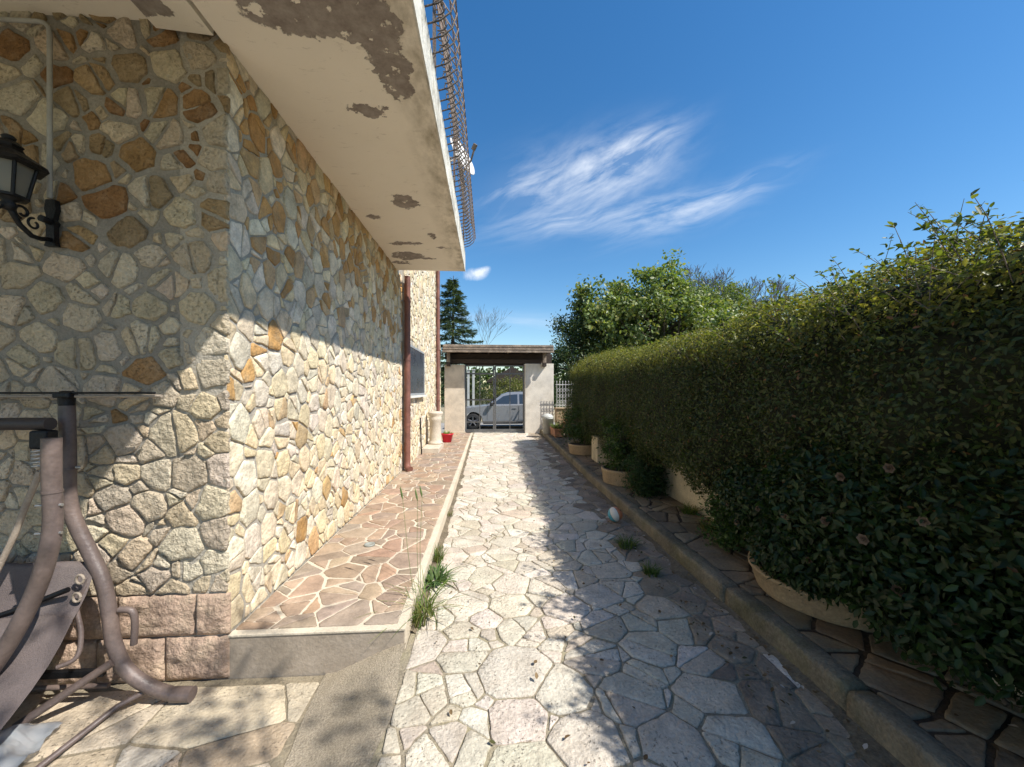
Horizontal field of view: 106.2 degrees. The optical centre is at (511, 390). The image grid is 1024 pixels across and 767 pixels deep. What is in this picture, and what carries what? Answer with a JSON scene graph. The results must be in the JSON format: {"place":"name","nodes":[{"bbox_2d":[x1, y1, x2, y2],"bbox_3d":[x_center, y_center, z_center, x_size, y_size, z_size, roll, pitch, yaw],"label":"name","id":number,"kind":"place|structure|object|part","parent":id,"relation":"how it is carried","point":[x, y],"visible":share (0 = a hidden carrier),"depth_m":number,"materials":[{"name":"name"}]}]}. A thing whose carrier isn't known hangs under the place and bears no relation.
{"place":"outdoors","nodes":[
{"label":"outdoors","id":0,"kind":"place"},
{"bbox_2d":[2,675,323,766],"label":"patio","id":1,"kind":"structure","parent":0,"point":[252,722],"depth_m":1.86,"materials":[{"name":"stone"}]},
{"bbox_2d":[0,721,61,766],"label":"plastic sheet","id":2,"kind":"object","parent":1,"relation":"on","point":[19,743],"visible":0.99,"depth_m":1.73,"materials":[{"name":"grey plastic"}]},
{"bbox_2d":[0,391,197,766],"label":"garden swing","id":3,"kind":"object","parent":1,"relation":"on","point":[42,596],"visible":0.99,"depth_m":1.88,"materials":[{"name":"brown paint"}]},
{"bbox_2d":[284,643,405,766],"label":"concrete ramp","id":4,"kind":"structure","parent":1,"relation":"on","point":[346,719],"depth_m":1.84,"materials":[{"name":"grey concrete"}]},
{"bbox_2d":[228,433,472,678],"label":"raised walkway","id":5,"kind":"structure","parent":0,"point":[305,619],"depth_m":2.65,"materials":[{"name":"brown stone"}]},
{"bbox_2d":[364,542,374,546],"bbox_3d":[-1.264,1.368,3.408,0.096,0.012,0.096,0,0,-4],"label":"drain cap","id":6,"kind":"object","parent":5,"relation":"on","point":[369,544],"visible":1,"depth_m":3.40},
{"bbox_2d":[420,418,421,453],"bbox_3d":[-1.920,0.975,8.096,0.053,0.791,0.028,0,0,-4],"label":"iron rod","id":7,"kind":"object","parent":5,"relation":"on","point":[420,437],"visible":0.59,"depth_m":8.09,"materials":[{"name":"brown metal"}]},
{"bbox_2d":[422,411,443,452],"bbox_3d":[-1.781,0.948,8.716,0.370,0.905,0.920,0,0,-4],"label":"stone pedestal","id":8,"kind":"object","parent":5,"relation":"on","point":[435,444],"visible":0.95,"depth_m":8.83,"materials":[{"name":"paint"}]},
{"bbox_2d":[441,430,453,442],"bbox_3d":[-1.662,1.171,9.944,0.420,0.332,0.474,0,0,-20],"label":"flower pot","id":9,"kind":"object","parent":5,"relation":"on","point":[447,437],"visible":0.99,"depth_m":9.82,"materials":[{"name":"red plastic"}]},
{"bbox_2d":[441,423,554,432],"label":"road","id":10,"kind":"structure","parent":0,"point":[502,426],"depth_m":17.97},
{"bbox_2d":[467,391,522,428],"bbox_3d":[-0.442,0.863,17.577,4.415,1.674,2.180,0,0,-4],"label":"parked car","id":11,"kind":"object","parent":10,"relation":"on","point":[509,406],"visible":0.52,"depth_m":16.70,"materials":[{"name":"silver metal"}]},
{"bbox_3d":[-0.304,0.390,16.844,1.090,0.420,0.166,0,0,-4],"label":"side window","id":12,"kind":"part","parent":11,"relation":"part of","materials":[{"name":"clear glass"}]},
{"bbox_3d":[0.764,0.390,16.911,0.890,0.420,0.166,0,0,-4],"label":"side window","id":13,"kind":"part","parent":11,"relation":"part of","materials":[{"name":"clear glass"}]},
{"bbox_2d":[486,367,522,398],"bbox_3d":[-0.087,0.150,26.296,3.300,3.300,3.500,0,0,-4],"label":"tree","id":14,"kind":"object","parent":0,"point":[510,370],"depth_m":24.55,"materials":[{"name":"green plant"}]},
{"bbox_2d":[369,432,869,766],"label":"driveway","id":15,"kind":"structure","parent":0,"point":[695,701],"depth_m":2.13,"materials":[{"name":"stone"}]},
{"bbox_2d":[360,565,474,641],"bbox_3d":[-0.581,1.372,2.532,0.863,0.236,0.680,0,0,-24],"label":"grass tuft","id":16,"kind":"object","parent":15,"relation":"on","point":[426,600],"visible":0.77,"depth_m":2.57,"materials":[{"name":"green plant"}]},
{"bbox_2d":[425,559,459,590],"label":"grass tuft","id":17,"kind":"object","parent":15,"relation":"on","point":[438,572],"visible":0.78,"depth_m":3.02,"materials":[{"name":"green plant"}]},
{"bbox_2d":[465,365,523,431],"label":"entrance gate","id":18,"kind":"structure","parent":15,"relation":"on","point":[491,430],"depth_m":12.26,"materials":[{"name":"grey metal"}]},
{"bbox_2d":[524,364,553,433],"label":"gate pillar","id":19,"kind":"structure","parent":15,"relation":"on","point":[538,391],"depth_m":12.18,"materials":[{"name":"paint"}]},
{"bbox_2d":[442,344,553,366],"bbox_3d":[-0.442,-1.130,12.545,3.420,0.780,1.904,0,0,-4],"label":"gate canopy","id":20,"kind":"object","parent":19,"relation":"on","point":[495,354],"visible":1,"depth_m":12.08,"materials":[{"name":"brown wood"}]},
{"bbox_2d":[608,507,622,521],"bbox_3d":[1.171,1.408,4.361,0.164,0.164,0.164,0,0,-4],"label":"toy ball","id":21,"kind":"object","parent":15,"relation":"on","point":[615,514],"visible":1,"depth_m":4.30,"materials":[{"name":"multicoloured plastic"}]},
{"bbox_2d":[612,533,644,549],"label":"grass tuft","id":22,"kind":"object","parent":15,"relation":"on","point":[624,545],"visible":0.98,"depth_m":3.69,"materials":[{"name":"green plant"}]},
{"bbox_2d":[636,559,665,576],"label":"grass tuft","id":23,"kind":"object","parent":15,"relation":"on","point":[646,571],"visible":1,"depth_m":3.14,"materials":[{"name":"green plant"}]},
{"bbox_2d":[436,449,1017,766],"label":"leaf litter","id":24,"kind":"object","parent":15,"relation":"on","point":[865,745],"visible":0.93,"depth_m":2.11,"materials":[{"name":"brown plant"}]},
{"bbox_2d":[540,429,970,766],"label":"kerb","id":25,"kind":"structure","parent":15,"relation":"on","point":[902,738],"depth_m":2.01,"materials":[{"name":"concrete"}]},
{"bbox_2d":[542,413,552,433],"bbox_3d":[1.029,0.965,11.136,0.350,0.575,0.346,0,0,-4],"label":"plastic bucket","id":26,"kind":"object","parent":25,"relation":"on","point":[547,419],"visible":0.97,"depth_m":11.01,"materials":[{"name":"white plastic"}]},
{"bbox_2d":[410,433,903,766],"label":"curb","id":27,"kind":"structure","parent":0,"point":[875,754],"depth_m":2.16,"materials":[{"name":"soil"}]},
{"bbox_2d":[400,487,421,601],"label":"seeding grass","id":28,"kind":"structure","parent":27,"relation":"on","point":[420,534],"depth_m":2.72,"materials":[{"name":"green plant"}]},
{"bbox_2d":[406,594,450,628],"bbox_3d":[-0.573,1.400,2.456,0.300,0.180,0.266,0,0,13],"label":"grass tuft","id":29,"kind":"object","parent":27,"relation":"on","point":[416,619],"visible":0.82,"depth_m":2.43,"materials":[{"name":"green plant"}]},
{"bbox_2d":[431,543,452,562],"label":"grass tuft","id":30,"kind":"object","parent":27,"relation":"on","point":[436,559],"visible":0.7,"depth_m":3.39,"materials":[{"name":"green plant"}]},
{"bbox_2d":[441,392,874,692],"bbox_3d":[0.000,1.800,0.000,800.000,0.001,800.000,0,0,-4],"label":"ground","id":31,"kind":"structure","parent":0,"point":[558,406],"depth_m":48.21,"materials":[{"name":"soil"}]},
{"bbox_2d":[0,0,464,685],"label":"stone house","id":32,"kind":"structure","parent":31,"relation":"on","point":[256,252],"depth_m":2.15,"materials":[{"name":"stone"}]},
{"bbox_2d":[0,133,60,247],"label":"wall lantern","id":33,"kind":"object","parent":32,"relation":"attached to","point":[21,172],"depth_m":1.90,"materials":[{"name":"black metal"}]},
{"bbox_2d":[410,344,426,397],"bbox_3d":[-1.891,-0.340,7.677,0.100,0.970,1.680,0,0,-4],"label":"window","id":34,"kind":"structure","parent":32,"relation":"in","point":[417,363],"depth_m":7.61,"materials":[{"name":"grey glass"}]},
{"bbox_2d":[424,0,475,247],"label":"balcony railing","id":35,"kind":"object","parent":32,"relation":"on","point":[447,59],"visible":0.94,"depth_m":3.38,"materials":[{"name":"metal"}]},
{"bbox_2d":[449,136,477,174],"bbox_3d":[-0.637,-2.757,4.968,0.345,1.040,0.396,0,0,-13],"label":"satellite dish","id":36,"kind":"object","parent":32,"relation":"on","point":[473,148],"visible":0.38,"depth_m":5.02,"materials":[{"name":"metal"}]},
{"bbox_2d":[440,342,440,410],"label":"boundary wall","id":37,"kind":"structure","parent":31,"relation":"on","point":[440,376],"depth_m":11.85,"materials":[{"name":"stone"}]},
{"bbox_2d":[444,365,465,432],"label":"gate pillar","id":38,"kind":"structure","parent":31,"relation":"on","point":[454,398],"depth_m":12.01,"materials":[{"name":"paint"}]},
{"bbox_2d":[440,276,490,403],"bbox_3d":[-3.990,-2.500,22.714,4.719,8.600,4.720,0,0,40],"label":"conifer","id":39,"kind":"object","parent":31,"relation":"on","point":[452,285],"visible":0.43,"depth_m":22.58,"materials":[{"name":"green plant"}]},
{"bbox_2d":[467,369,469,414],"bbox_3d":[-2.331,0.345,20.505,0.180,2.890,0.180,0,0,-4],"label":"white post","id":40,"kind":"object","parent":31,"relation":"on","point":[468,387],"visible":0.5,"depth_m":20.45,"materials":[{"name":"plastic"}]},
{"bbox_2d":[441,376,501,406],"bbox_3d":[-2.606,0.499,23.595,4.787,3.218,3.029,0,0,-15],"label":"bush","id":41,"kind":"object","parent":31,"relation":"on","point":[477,396],"visible":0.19,"depth_m":23.43,"materials":[{"name":"green plant"}]},
{"bbox_2d":[472,369,474,405],"bbox_3d":[-2.061,0.345,20.521,0.180,2.890,0.180,0,0,-4],"label":"white post","id":42,"kind":"object","parent":31,"relation":"on","point":[473,387],"visible":0.78,"depth_m":20.46,"materials":[{"name":"plastic"}]},
{"bbox_2d":[443,304,509,379],"bbox_3d":[-3.829,-2.432,29.707,7.671,8.480,4.233,0,0,-4],"label":"bare tree","id":43,"kind":"object","parent":31,"relation":"on","point":[494,312],"visible":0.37,"depth_m":29.66,"materials":[{"name":"brown plant"}]},
{"bbox_2d":[441,407,554,422],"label":"field wall","id":44,"kind":"structure","parent":31,"relation":"on","point":[442,416],"depth_m":20.81,"materials":[{"name":"paint"}]},
{"bbox_2d":[484,371,522,402],"bbox_3d":[0.146,0.331,22.412,3.844,2.944,2.326,0,0,-4],"label":"bush","id":45,"kind":"object","parent":31,"relation":"on","point":[519,388],"visible":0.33,"depth_m":22.13,"materials":[{"name":"green plant"}]},
{"bbox_2d":[441,366,571,399],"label":"distant treeline","id":46,"kind":"object","parent":31,"relation":"on","point":[488,370],"depth_m":72.93,"materials":[{"name":"green plant"}]},
{"bbox_2d":[554,376,564,406],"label":"bush","id":47,"kind":"object","parent":31,"relation":"on","point":[557,394],"visible":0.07,"depth_m":22.98,"materials":[{"name":"green plant"}]},
{"bbox_2d":[546,292,670,409],"bbox_3d":[3.511,-1.123,13.937,5.784,4.967,4.102,0,0,-4],"label":"broadleaf tree","id":48,"kind":"object","parent":31,"relation":"on","point":[563,354],"visible":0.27,"depth_m":13.20,"materials":[{"name":"green plant"}]},
{"bbox_2d":[650,265,735,325],"bbox_3d":[13.156,-3.782,28.380,6.561,11.171,6.084,0,0,9],"label":"bare tree","id":49,"kind":"object","parent":31,"relation":"on","point":[718,277],"visible":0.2,"depth_m":28.14,"materials":[{"name":"plant"}]},
{"bbox_2d":[680,276,805,321],"bbox_3d":[16.052,-3.100,27.191,6.387,9.820,8.629,0,0,-34],"label":"bare tree","id":50,"kind":"object","parent":31,"relation":"on","point":[779,286],"visible":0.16,"depth_m":24.93,"materials":[{"name":"plant"}]},
{"bbox_2d":[423,0,1023,389],"label":"sky","id":51,"kind":"structure","parent":0,"point":[763,139],"materials":[{"name":"blue"}]},
{"bbox_2d":[551,434,1023,766],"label":"sidewalk","id":52,"kind":"structure","parent":0,"point":[970,733],"depth_m":1.85,"materials":[{"name":"stone"}]},
{"bbox_2d":[550,422,563,436],"bbox_3d":[1.232,1.075,10.606,0.475,0.354,1.516,0,0,-4],"label":"terracotta trough","id":53,"kind":"object","parent":52,"relation":"on","point":[554,430],"visible":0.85,"depth_m":10.37,"materials":[{"name":"orange ceramic"}]},
{"bbox_2d":[554,409,565,428],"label":"shrub","id":54,"kind":"object","parent":52,"relation":"on","point":[562,412],"visible":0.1,"depth_m":11.49,"materials":[{"name":"green plant"}]},
{"bbox_2d":[554,407,579,439],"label":"wall","id":55,"kind":"structure","parent":52,"relation":"on","point":[557,411],"depth_m":11.81,"materials":[{"name":"beige stone"}]},
{"bbox_2d":[556,381,572,407],"bbox_3d":[2.105,0.119,11.974,1.492,0.839,0.031,0,0,-4],"label":"iron fence","id":56,"kind":"object","parent":55,"relation":"on","point":[562,400],"visible":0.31,"depth_m":11.93,"materials":[{"name":"metal"}]},
{"bbox_2d":[568,441,591,454],"bbox_3d":[1.519,1.218,8.061,0.680,0.200,0.682,0,0,-4],"label":"round planter","id":57,"kind":"object","parent":52,"relation":"on","point":[577,448],"visible":0.63,"depth_m":7.79,"materials":[{"name":"ceramic"}]},
{"bbox_2d":[558,401,593,444],"bbox_3d":[1.471,0.809,8.323,0.897,1.157,1.672,0,0,-4],"label":"shrub","id":58,"kind":"object","parent":57,"relation":"in","point":[574,430],"visible":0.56,"depth_m":8.16,"materials":[{"name":"green plant"}]},
{"bbox_2d":[592,435,612,462],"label":"stone pier","id":59,"kind":"structure","parent":52,"relation":"on","point":[596,452],"depth_m":7.14,"materials":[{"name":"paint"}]},
{"bbox_2d":[601,463,635,486],"bbox_3d":[1.669,1.260,5.736,0.663,0.210,0.659,0,0,-4],"label":"round planter","id":60,"kind":"object","parent":52,"relation":"on","point":[610,476],"visible":0.42,"depth_m":5.51,"materials":[{"name":"ceramic"}]},
{"bbox_2d":[596,407,641,470],"bbox_3d":[1.750,0.733,5.962,0.912,0.997,1.260,0,0,-4],"label":"shrub","id":61,"kind":"object","parent":60,"relation":"on","point":[614,449],"visible":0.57,"depth_m":5.67,"materials":[{"name":"green plant"}]},
{"bbox_2d":[616,446,672,499],"bbox_3d":[1.752,1.121,5.090,0.755,0.843,0.727,0,0,42],"label":"shrub","id":62,"kind":"object","parent":52,"relation":"on","point":[644,483],"visible":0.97,"depth_m":4.97,"materials":[{"name":"green plant"}]},
{"bbox_2d":[674,501,699,514],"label":"grass tuft","id":63,"kind":"object","parent":52,"relation":"on","point":[692,511],"visible":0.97,"depth_m":4.29,"materials":[{"name":"green plant"}]},
{"bbox_2d":[690,518,715,533],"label":"grass tuft","id":64,"kind":"object","parent":52,"relation":"on","point":[702,527],"visible":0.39,"depth_m":3.79,"materials":[{"name":"green plant"}]},
{"bbox_2d":[695,488,764,551],"bbox_3d":[1.894,1.127,3.330,0.516,0.624,0.832,0,0,-4],"label":"shrub","id":65,"kind":"object","parent":52,"relation":"on","point":[729,536],"visible":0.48,"depth_m":3.30,"materials":[{"name":"green plant"}]},
{"bbox_2d":[748,551,880,631],"bbox_3d":[2.135,1.293,2.590,0.929,0.150,0.926,0,0,-4],"label":"round planter","id":66,"kind":"object","parent":52,"relation":"on","point":[797,601],"visible":0.2,"depth_m":2.33,"materials":[{"name":"concrete"}]},
{"bbox_2d":[622,460,1022,698],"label":"retaining wall","id":67,"kind":"structure","parent":52,"relation":"on","point":[680,492],"depth_m":4.66,"materials":[{"name":"paint"}]},
{"bbox_2d":[712,426,1023,712],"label":"camellia bush","id":68,"kind":"object","parent":52,"relation":"on","point":[855,568],"visible":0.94,"depth_m":1.73,"materials":[{"name":"green plant"}]},
{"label":"garden bed","id":69,"kind":"structure","parent":0,"visible":0},
{"bbox_2d":[560,247,755,356],"bbox_3d":[5.248,-1.857,13.593,7.013,6.323,4.491,0,0,-4],"label":"broadleaf tree","id":70,"kind":"object","parent":69,"relation":"on","point":[603,313],"visible":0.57,"depth_m":12.85,"materials":[{"name":"green plant"}]},
{"bbox_2d":[643,269,775,339],"bbox_3d":[7.425,-1.561,14.663,6.020,5.729,3.843,0,0,-4],"label":"broadleaf tree","id":71,"kind":"object","parent":69,"relation":"on","point":[735,294],"visible":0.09,"depth_m":14.03,"materials":[{"name":"green plant"}]},
{"bbox_2d":[564,188,1023,663],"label":"hedge","id":72,"kind":"object","parent":69,"relation":"on","point":[934,347],"visible":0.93,"depth_m":2.08,"materials":[{"name":"green plant"}]}
]}

